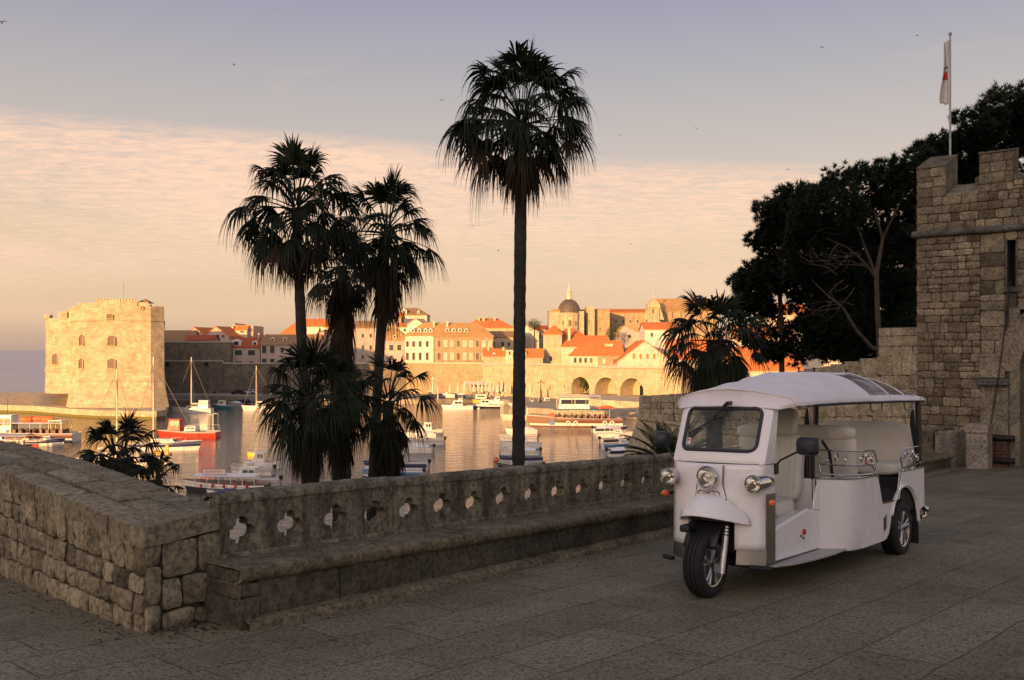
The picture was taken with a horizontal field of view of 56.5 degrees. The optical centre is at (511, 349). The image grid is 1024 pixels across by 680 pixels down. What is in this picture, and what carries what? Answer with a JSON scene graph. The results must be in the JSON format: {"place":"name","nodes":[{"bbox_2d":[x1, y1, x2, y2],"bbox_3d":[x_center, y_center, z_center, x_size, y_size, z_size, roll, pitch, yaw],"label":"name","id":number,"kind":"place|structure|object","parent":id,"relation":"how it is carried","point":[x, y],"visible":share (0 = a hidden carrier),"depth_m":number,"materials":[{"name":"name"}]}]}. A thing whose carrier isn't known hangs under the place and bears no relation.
{"place":"outdoors","nodes":[
{"label":"outdoors","id":0,"kind":"place"},
{"bbox_2d":[0,350,179,399],"bbox_3d":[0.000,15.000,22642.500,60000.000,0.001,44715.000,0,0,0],"label":"sea","id":1,"kind":"structure","parent":0,"point":[22,370],"depth_m":694.39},
{"bbox_2d":[0,400,637,543],"bbox_3d":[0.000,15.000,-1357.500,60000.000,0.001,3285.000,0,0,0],"label":"harbour water","id":2,"kind":"structure","parent":0,"point":[472,442],"depth_m":152.69,"materials":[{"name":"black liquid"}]},
{"bbox_2d":[0,434,38,447],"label":"glass bottom boat","id":3,"kind":"object","parent":2,"relation":"on","point":[19,441],"visible":0.33,"depth_m":137.43,"materials":[{"name":"white wood"}]},
{"bbox_2d":[0,397,81,441],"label":"excursion boat","id":4,"kind":"object","parent":2,"relation":"on","point":[9,423],"visible":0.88,"depth_m":155.38,"materials":[{"name":"white wood"}]},
{"bbox_2d":[25,435,71,445],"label":"motor boat","id":5,"kind":"object","parent":2,"relation":"on","point":[48,440],"visible":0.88,"depth_m":149.38,"materials":[{"name":"white plastic"}]},
{"bbox_2d":[0,410,164,418],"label":"seaweed","id":6,"kind":"object","parent":2,"relation":"in","point":[69,415],"visible":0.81,"depth_m":213.48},
{"bbox_2d":[0,392,167,416],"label":"mole","id":7,"kind":"object","parent":2,"relation":"in","point":[40,402],"visible":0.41,"depth_m":227.04,"materials":[{"name":"stone"}]},
{"bbox_2d":[44,299,168,407],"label":"harbour fort","id":8,"kind":"structure","parent":7,"relation":"on","point":[91,348],"depth_m":219.85,"materials":[{"name":"stone"}]},
{"bbox_2d":[75,369,141,464],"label":"sailing boat","id":9,"kind":"object","parent":2,"relation":"on","point":[116,407],"visible":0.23,"depth_m":125.91,"materials":[{"name":"white metal"}]},
{"bbox_2d":[128,357,201,450],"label":"sailing boat","id":10,"kind":"object","parent":2,"relation":"on","point":[174,444],"visible":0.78,"depth_m":142.11,"materials":[{"name":"white plastic"}]},
{"bbox_2d":[157,413,220,437],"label":"work boat","id":11,"kind":"object","parent":2,"relation":"on","point":[175,427],"visible":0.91,"depth_m":162.76,"materials":[{"name":"red wood"}]},
{"bbox_2d":[172,357,213,412],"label":"sailing boat","id":12,"kind":"object","parent":2,"relation":"on","point":[203,406],"visible":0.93,"depth_m":227.01,"materials":[{"name":"white plastic"}]},
{"bbox_2d":[212,400,233,408],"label":"motor boat","id":13,"kind":"object","parent":2,"relation":"on","point":[220,404],"visible":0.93,"depth_m":242.62,"materials":[{"name":"teal plastic"}]},
{"bbox_2d":[183,469,270,491],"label":"glass bottom boat","id":14,"kind":"object","parent":2,"relation":"on","point":[199,485],"visible":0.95,"depth_m":100.33,"materials":[{"name":"white wood"}]},
{"bbox_2d":[226,462,275,474],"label":"motor boat","id":15,"kind":"object","parent":2,"relation":"on","point":[263,470],"visible":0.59,"depth_m":114.30,"materials":[{"name":"white plastic"}]},
{"bbox_2d":[222,466,282,485],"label":"motor boat","id":16,"kind":"object","parent":2,"relation":"on","point":[276,481],"visible":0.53,"depth_m":104.01,"materials":[{"name":"white plastic"}]},
{"bbox_2d":[241,366,274,410],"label":"sailing boat","id":17,"kind":"object","parent":2,"relation":"on","point":[248,407],"visible":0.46,"depth_m":236.41,"materials":[{"name":"white plastic"}]},
{"bbox_2d":[242,451,280,468],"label":"motor boat","id":18,"kind":"object","parent":2,"relation":"on","point":[259,458],"visible":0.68,"depth_m":120.25,"materials":[{"name":"white plastic"}]},
{"bbox_2d":[356,465,425,476],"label":"motor boat","id":19,"kind":"object","parent":2,"relation":"on","point":[410,471],"visible":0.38,"depth_m":110.87,"materials":[{"name":"blue plastic"}]},
{"bbox_2d":[353,435,430,470],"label":"motor boat","id":20,"kind":"object","parent":2,"relation":"on","point":[415,465],"visible":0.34,"depth_m":118.46,"materials":[{"name":"blue plastic"}]},
{"bbox_2d":[407,443,435,452],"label":"motor boat","id":21,"kind":"object","parent":2,"relation":"on","point":[417,448],"visible":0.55,"depth_m":138.56,"materials":[{"name":"white plastic"}]},
{"bbox_2d":[407,435,445,444],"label":"motor boat","id":22,"kind":"object","parent":2,"relation":"on","point":[438,441],"visible":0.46,"depth_m":150.32,"materials":[{"name":"white plastic"}]},
{"bbox_2d":[415,422,442,433],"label":"motor boat","id":23,"kind":"object","parent":2,"relation":"on","point":[427,426],"visible":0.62,"depth_m":169.21,"materials":[{"name":"white plastic"}]},
{"bbox_2d":[441,393,472,409],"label":"motor boat","id":24,"kind":"object","parent":2,"relation":"on","point":[457,404],"visible":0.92,"depth_m":239.07,"materials":[{"name":"white plastic"}]},
{"bbox_2d":[472,399,499,407],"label":"motor boat","id":25,"kind":"object","parent":2,"relation":"on","point":[483,403],"visible":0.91,"depth_m":245.68,"materials":[{"name":"white wood"}]},
{"bbox_2d":[493,455,542,463],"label":"motor boat","id":26,"kind":"object","parent":2,"relation":"on","point":[530,458],"visible":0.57,"depth_m":126.10,"materials":[{"name":"blue wood"}]},
{"bbox_2d":[494,447,541,454],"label":"motor boat","id":27,"kind":"object","parent":2,"relation":"on","point":[528,451],"visible":0.61,"depth_m":134.64,"materials":[{"name":"white fabric"}]},
{"bbox_2d":[496,432,539,441],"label":"motor boat","id":28,"kind":"object","parent":2,"relation":"on","point":[529,438],"visible":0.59,"depth_m":156.00,"materials":[{"name":"white plastic"}]},
{"bbox_2d":[496,434,541,448],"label":"motor boat","id":29,"kind":"object","parent":2,"relation":"on","point":[537,445],"visible":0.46,"depth_m":144.49,"materials":[{"name":"white plastic"}]},
{"bbox_2d":[526,395,622,426],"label":"excursion boat","id":30,"kind":"object","parent":2,"relation":"on","point":[569,403],"visible":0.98,"depth_m":185.97,"materials":[{"name":"white wood"}]},
{"bbox_2d":[591,425,627,432],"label":"motor boat","id":31,"kind":"object","parent":2,"relation":"on","point":[597,429],"visible":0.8,"depth_m":171.97,"materials":[{"name":"white plastic"}]},
{"bbox_2d":[598,427,630,443],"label":"motor boat","id":32,"kind":"object","parent":2,"relation":"on","point":[611,439],"visible":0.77,"depth_m":151.68,"materials":[{"name":"white plastic"}]},
{"bbox_2d":[596,429,632,437],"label":"motor boat","id":33,"kind":"object","parent":2,"relation":"on","point":[609,434],"visible":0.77,"depth_m":161.55,"materials":[{"name":"white plastic"}]},
{"bbox_2d":[601,439,628,449],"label":"motor boat","id":34,"kind":"object","parent":2,"relation":"on","point":[612,445],"visible":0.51,"depth_m":143.29,"materials":[{"name":"blue plastic"}]},
{"bbox_2d":[605,447,625,456],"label":"motor boat","id":35,"kind":"object","parent":2,"relation":"on","point":[607,450],"visible":0.53,"depth_m":134.24,"materials":[{"name":"white fabric"}]},
{"bbox_2d":[167,393,638,418],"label":"quay","id":36,"kind":"structure","parent":0,"point":[543,407],"depth_m":265.56,"materials":[{"name":"stone"}]},
{"bbox_2d":[164,341,232,362],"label":"wall","id":37,"kind":"structure","parent":36,"relation":"on","point":[199,350],"depth_m":309.00,"materials":[{"name":"stone"}]},
{"bbox_2d":[164,360,405,392],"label":"town wall","id":38,"kind":"structure","parent":36,"relation":"on","point":[218,376],"depth_m":302.45,"materials":[{"name":"stone"}]},
{"bbox_2d":[406,362,482,393],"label":"town wall","id":39,"kind":"structure","parent":36,"relation":"on","point":[445,375],"depth_m":295.65,"materials":[{"name":"stone"}]},
{"bbox_2d":[483,347,506,362],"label":"town house","id":40,"kind":"structure","parent":36,"relation":"on","point":[494,355],"depth_m":296.00,"materials":[{"name":"paint"}]},
{"bbox_2d":[525,348,543,362],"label":"town house","id":41,"kind":"structure","parent":36,"relation":"on","point":[534,355],"depth_m":286.42,"materials":[{"name":"beige tile"}]},
{"bbox_2d":[568,342,597,365],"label":"town house","id":42,"kind":"structure","parent":36,"relation":"on","point":[584,353],"depth_m":274.87,"materials":[{"name":"beige paint"}]},
{"bbox_2d":[560,335,607,363],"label":"town house","id":43,"kind":"structure","parent":36,"relation":"on","point":[574,342],"depth_m":293.95,"materials":[{"name":"beige paint"}]},
{"bbox_2d":[482,362,694,398],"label":"arsenal wall","id":44,"kind":"structure","parent":36,"relation":"on","point":[559,379],"depth_m":262.47,"materials":[{"name":"stone"}]},
{"bbox_2d":[613,340,669,366],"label":"town house","id":45,"kind":"structure","parent":36,"relation":"on","point":[639,353],"depth_m":264.00,"materials":[{"name":"beige paint"}]},
{"bbox_2d":[663,339,712,360],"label":"town house","id":46,"kind":"structure","parent":36,"relation":"on","point":[674,343],"depth_m":272.51,"materials":[{"name":"beige paint"}]},
{"bbox_2d":[0,465,1023,679],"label":"plaza","id":47,"kind":"structure","parent":0,"point":[943,599],"depth_m":6.97,"materials":[{"name":"stone"}]},
{"bbox_2d":[0,440,233,633],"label":"stone parapet","id":48,"kind":"structure","parent":47,"relation":"on","point":[126,551],"depth_m":7.54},
{"bbox_2d":[0,546,659,642],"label":"fallen leaves","id":49,"kind":"object","parent":47,"relation":"on","point":[195,626],"visible":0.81,"depth_m":7.01,"materials":[{"name":"brown plant"}]},
{"bbox_2d":[203,453,957,631],"bbox_3d":[3.733,2.160,14.007,0.575,1.154,18.266,0,0,40],"label":"stone bench","id":50,"kind":"object","parent":47,"relation":"on","point":[252,593],"visible":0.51,"depth_m":8.25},
{"bbox_2d":[204,426,953,558],"bbox_3d":[4.031,1.929,14.959,0.229,1.649,19.824,0,0,40],"label":"stone balustrade","id":51,"kind":"object","parent":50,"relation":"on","point":[259,512],"visible":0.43,"depth_m":9.00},
{"bbox_2d":[654,367,929,597],"bbox_3d":[2.860,1.155,9.454,1.564,1.979,4.285,-2,-3,40],"label":"auto rickshaw","id":52,"kind":"object","parent":47,"relation":"on","point":[779,486],"visible":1,"depth_m":8.74,"materials":[{"name":"white paint"}]},
{"bbox_2d":[935,429,965,466],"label":"garden wall","id":53,"kind":"structure","parent":47,"relation":"on","point":[950,441],"depth_m":21.61,"materials":[{"name":"stone"}]},
{"bbox_2d":[911,148,1023,465],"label":"gate tower","id":54,"kind":"structure","parent":47,"relation":"on","point":[970,251],"depth_m":22.46,"materials":[{"name":"stone"}]},
{"bbox_2d":[948,32,951,155],"bbox_3d":[10.889,-5.703,23.672,0.089,4.417,0.089,0,0,0],"label":"flagpole","id":55,"kind":"object","parent":54,"relation":"attached to","point":[949,33],"visible":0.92,"depth_m":23.65,"materials":[{"name":"grey metal"}]},
{"bbox_2d":[939,40,948,104],"bbox_3d":[10.722,-6.895,23.674,0.286,1.634,0.136,0,0,-6],"label":"flag","id":56,"kind":"object","parent":55,"relation":"hanging from","point":[944,95],"visible":1,"depth_m":23.67,"materials":[{"name":"fabric"}]},
{"bbox_2d":[990,281,1011,423],"bbox_3d":[11.146,0.163,21.756,0.619,3.514,0.049,0,0,-13],"label":"chain","id":57,"kind":"object","parent":54,"relation":"hanging from","point":[992,414],"visible":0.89,"depth_m":21.76,"materials":[{"name":"metal"}]},
{"bbox_2d":[1003,237,1020,291],"bbox_3d":[11.560,-1.962,21.968,0.374,1.252,0.250,0,0,40],"label":"window frame","id":58,"kind":"structure","parent":54,"relation":"in","point":[1006,289],"depth_m":21.96,"materials":[{"name":"stone"}]},
{"bbox_2d":[1011,242,1015,285],"bbox_3d":[11.765,-2.002,22.246,0.198,1.051,0.040,0,0,40],"label":"window","id":59,"kind":"structure","parent":54,"relation":"in","point":[1013,244],"depth_m":22.26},
{"bbox_2d":[992,434,1014,466],"bbox_3d":[11.122,2.295,21.688,0.620,0.732,0.333,0,0,40],"label":"winch block","id":60,"kind":"object","parent":47,"relation":"on","point":[1001,451],"depth_m":21.57,"materials":[{"name":"brown wood"}]},
{"bbox_2d":[986,646,1023,679],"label":"kerb","id":61,"kind":"structure","parent":47,"relation":"on","point":[1012,668],"depth_m":5.69,"materials":[{"name":"stone"}]},
{"bbox_2d":[0,0,1023,349],"label":"sky","id":62,"kind":"structure","parent":0,"point":[131,131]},
{"bbox_2d":[595,340,623,365],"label":"town house","id":63,"kind":"structure","parent":0,"point":[609,352],"depth_m":273.39,"materials":[{"name":"orange tile"}]},
{"bbox_2d":[588,394,643,408],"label":"terrace","id":64,"kind":"structure","parent":0,"point":[623,401],"depth_m":231.53,"materials":[{"name":"stone"}]},
{"bbox_2d":[614,325,639,349],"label":"town house","id":65,"kind":"structure","parent":0,"point":[627,336],"depth_m":310.00,"materials":[{"name":"pink paint"}]},
{"bbox_2d":[722,347,803,376],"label":"town house","id":66,"kind":"structure","parent":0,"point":[760,370],"depth_m":205.69,"materials":[{"name":"beige paint"}]},
{"bbox_2d":[965,423,993,468],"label":"stone pier","id":67,"kind":"structure","parent":0,"point":[978,445],"depth_m":21.14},
{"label":"bank","id":68,"kind":"structure","parent":0,"visible":0},
{"bbox_2d":[74,406,172,483],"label":"palm tree","id":69,"kind":"object","parent":68,"relation":"on","point":[121,460],"visible":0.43,"depth_m":17.85,"materials":[{"name":"green plant"}]},
{"bbox_2d":[126,449,185,494],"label":"palm tree","id":70,"kind":"object","parent":68,"relation":"on","point":[149,459],"visible":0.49,"depth_m":15.45,"materials":[{"name":"green plant"}]},
{"bbox_2d":[217,132,367,393],"bbox_3d":[-4.271,2.429,18.994,2.766,13.762,2.813,0,0,38],"label":"palm tree","id":71,"kind":"object","parent":68,"relation":"on","point":[295,257],"visible":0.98,"depth_m":18.70,"materials":[{"name":"green plant"}]},
{"bbox_2d":[251,327,372,483],"bbox_3d":[-3.535,4.432,17.028,2.152,9.755,2.066,0,0,0],"label":"palm tree","id":72,"kind":"object","parent":68,"relation":"on","point":[309,441],"visible":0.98,"depth_m":16.75,"materials":[{"name":"green plant"}]},
{"bbox_2d":[286,223,377,478],"bbox_3d":[-4.266,3.044,23.419,2.628,12.529,2.510,0,0,-30],"label":"palm tree","id":73,"kind":"object","parent":68,"relation":"on","point":[341,305],"visible":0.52,"depth_m":23.22,"materials":[{"name":"green plant"}]},
{"bbox_2d":[289,352,378,522],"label":"palm tree","id":74,"kind":"object","parent":68,"relation":"on","point":[338,471],"visible":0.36,"depth_m":18.79,"materials":[{"name":"green plant"}]},
{"bbox_2d":[329,163,449,521],"bbox_3d":[-2.773,2.567,21.038,2.896,13.482,2.930,0,0,0],"label":"palm tree","id":75,"kind":"object","parent":68,"relation":"on","point":[385,275],"visible":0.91,"depth_m":20.75,"materials":[{"name":"green plant"}]},
{"bbox_2d":[342,350,441,476],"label":"palm tree","id":76,"kind":"object","parent":68,"relation":"on","point":[390,441],"visible":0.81,"depth_m":18.77,"materials":[{"name":"green plant"}]},
{"bbox_2d":[435,40,597,465],"bbox_3d":[0.168,1.290,20.085,3.494,16.024,3.526,0,0,0],"label":"palm tree","id":77,"kind":"object","parent":68,"relation":"on","point":[519,172],"visible":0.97,"depth_m":19.64,"materials":[{"name":"green plant"}]},
{"bbox_2d":[608,417,719,455],"bbox_3d":[2.518,5.118,15.128,1.710,8.164,1.748,0,0,43],"label":"cycad","id":78,"kind":"object","parent":68,"relation":"on","point":[672,447],"visible":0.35,"depth_m":14.97,"materials":[{"name":"green plant"}]},
{"bbox_2d":[653,289,775,447],"bbox_3d":[6.583,3.971,30.933,3.953,12.063,3.904,0,0,0],"label":"palm tree","id":79,"kind":"object","parent":68,"relation":"on","point":[713,369],"visible":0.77,"depth_m":30.48,"materials":[{"name":"green plant"}]},
{"bbox_2d":[621,327,917,486],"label":"moat wall","id":80,"kind":"structure","parent":68,"relation":"on","point":[894,363],"depth_m":26.67,"materials":[{"name":"stone"}]},
{"bbox_3d":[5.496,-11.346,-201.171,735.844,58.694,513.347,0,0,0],"label":"hill","id":81,"kind":"structure","parent":0,"visible":0},
{"bbox_2d":[724,178,863,371],"bbox_3d":[12.329,-0.424,42.935,5.670,14.849,6.919,0,0,0],"label":"pine tree","id":82,"kind":"object","parent":81,"relation":"on","point":[759,275],"visible":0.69,"depth_m":42.24,"materials":[{"name":"green plant"}]},
{"bbox_2d":[778,140,938,360],"bbox_3d":[13.859,-0.888,38.032,6.469,13.776,10.263,0,0,18],"label":"pine tree","id":83,"kind":"object","parent":81,"relation":"on","point":[847,213],"visible":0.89,"depth_m":37.52,"materials":[{"name":"green plant"}]},
{"bbox_2d":[814,221,916,363],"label":"pine tree","id":84,"kind":"object","parent":81,"relation":"on","point":[872,305],"visible":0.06,"depth_m":45.34,"materials":[{"name":"green plant"}]},
{"bbox_2d":[903,79,1023,188],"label":"pine tree","id":85,"kind":"object","parent":81,"relation":"on","point":[992,126],"visible":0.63,"depth_m":47.10,"materials":[{"name":"green plant"}]},
{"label":"town hill","id":86,"kind":"structure","parent":0,"visible":0},
{"bbox_2d":[164,330,198,340],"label":"town house","id":87,"kind":"structure","parent":86,"relation":"on","point":[175,335],"depth_m":320.75,"materials":[{"name":"grey paint"}]},
{"bbox_2d":[184,335,219,340],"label":"town house","id":88,"kind":"structure","parent":86,"relation":"on","point":[202,338],"depth_m":317.26,"materials":[{"name":"red tile"}]},
{"bbox_2d":[205,326,242,340],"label":"town house","id":89,"kind":"structure","parent":86,"relation":"on","point":[223,333],"depth_m":327.12,"materials":[{"name":"pink paint"}]},
{"bbox_2d":[234,325,248,336],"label":"town house","id":90,"kind":"structure","parent":86,"relation":"on","point":[241,330],"depth_m":334.00,"materials":[{"name":"beige paint"}]},
{"bbox_2d":[232,337,262,362],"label":"town house","id":91,"kind":"structure","parent":86,"relation":"on","point":[246,349],"depth_m":311.00,"materials":[{"name":"pink paint"}]},
{"bbox_2d":[233,326,263,336],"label":"town house","id":92,"kind":"structure","parent":86,"relation":"on","point":[253,331],"depth_m":338.99,"materials":[{"name":"pink paint"}]},
{"bbox_2d":[258,333,324,362],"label":"town house","id":93,"kind":"structure","parent":86,"relation":"on","point":[273,346],"depth_m":310.00,"materials":[{"name":"beige paint"}]},
{"bbox_2d":[306,319,329,333],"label":"town house","id":94,"kind":"structure","parent":86,"relation":"on","point":[312,325],"depth_m":340.00,"materials":[{"name":"white paint"}]},
{"bbox_2d":[355,321,376,362],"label":"town house","id":95,"kind":"structure","parent":86,"relation":"on","point":[365,342],"depth_m":318.00,"materials":[{"name":"grey paint"}]},
{"bbox_2d":[384,328,404,362],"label":"town house","id":96,"kind":"structure","parent":86,"relation":"on","point":[395,348],"depth_m":312.00,"materials":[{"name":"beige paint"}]},
{"bbox_2d":[406,318,422,332],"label":"town house","id":97,"kind":"structure","parent":86,"relation":"on","point":[415,323],"depth_m":350.00,"materials":[{"name":"white paint"}]},
{"bbox_2d":[402,308,429,322],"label":"town house","id":98,"kind":"structure","parent":86,"relation":"on","point":[410,314],"depth_m":385.00,"materials":[{"name":"beige paint"}]},
{"bbox_2d":[404,322,438,361],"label":"town house","id":99,"kind":"structure","parent":86,"relation":"on","point":[419,343],"depth_m":309.01,"materials":[{"name":"white paint"}]},
{"bbox_2d":[432,321,493,362],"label":"town house","id":100,"kind":"structure","parent":86,"relation":"on","point":[461,342],"depth_m":307.81,"materials":[{"name":"stone"}]},
{"bbox_2d":[472,317,513,330],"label":"town house","id":101,"kind":"structure","parent":86,"relation":"on","point":[492,324],"depth_m":348.08,"materials":[{"name":"paint"}]},
{"bbox_2d":[489,331,513,349],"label":"town house","id":102,"kind":"structure","parent":86,"relation":"on","point":[501,339],"depth_m":325.00,"materials":[{"name":"paint"}]},
{"bbox_2d":[525,324,539,347],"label":"church","id":103,"kind":"structure","parent":86,"relation":"on","point":[529,335],"depth_m":335.00,"materials":[{"name":"beige paint"}]},
{"bbox_2d":[542,325,569,363],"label":"town house","id":104,"kind":"structure","parent":86,"relation":"on","point":[553,335],"depth_m":291.65,"materials":[{"name":"beige stone"}]},
{"bbox_2d":[547,284,583,333],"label":"cathedral","id":105,"kind":"structure","parent":86,"relation":"on","point":[567,313],"depth_m":360.46,"materials":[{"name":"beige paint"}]},
{"bbox_2d":[585,307,594,334],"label":"church buttress","id":106,"kind":"structure","parent":86,"relation":"on","point":[590,320],"depth_m":365.00,"materials":[{"name":"beige stone"}]},
{"bbox_2d":[580,309,609,339],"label":"church nave","id":107,"kind":"structure","parent":86,"relation":"on","point":[602,320],"depth_m":368.00,"materials":[{"name":"brown stone"}]},
{"bbox_2d":[610,309,645,339],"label":"monastery","id":108,"kind":"structure","parent":86,"relation":"on","point":[632,319],"depth_m":385.00,"materials":[{"name":"beige stone"}]},
{"bbox_2d":[643,291,663,321],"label":"church","id":109,"kind":"structure","parent":86,"relation":"on","point":[653,312],"depth_m":351.81,"materials":[{"name":"beige stone"}]},
{"bbox_2d":[638,322,678,352],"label":"town house","id":110,"kind":"structure","parent":86,"relation":"on","point":[651,333],"depth_m":285.00,"materials":[{"name":"white paint"}]},
{"bbox_2d":[655,299,717,338],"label":"church nave","id":111,"kind":"structure","parent":86,"relation":"on","point":[670,309],"depth_m":358.00,"materials":[{"name":"stone"}]},
{"bbox_2d":[757,304,840,368],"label":"town house","id":112,"kind":"structure","parent":86,"relation":"on","point":[816,363],"depth_m":290.00,"materials":[{"name":"beige paint"}]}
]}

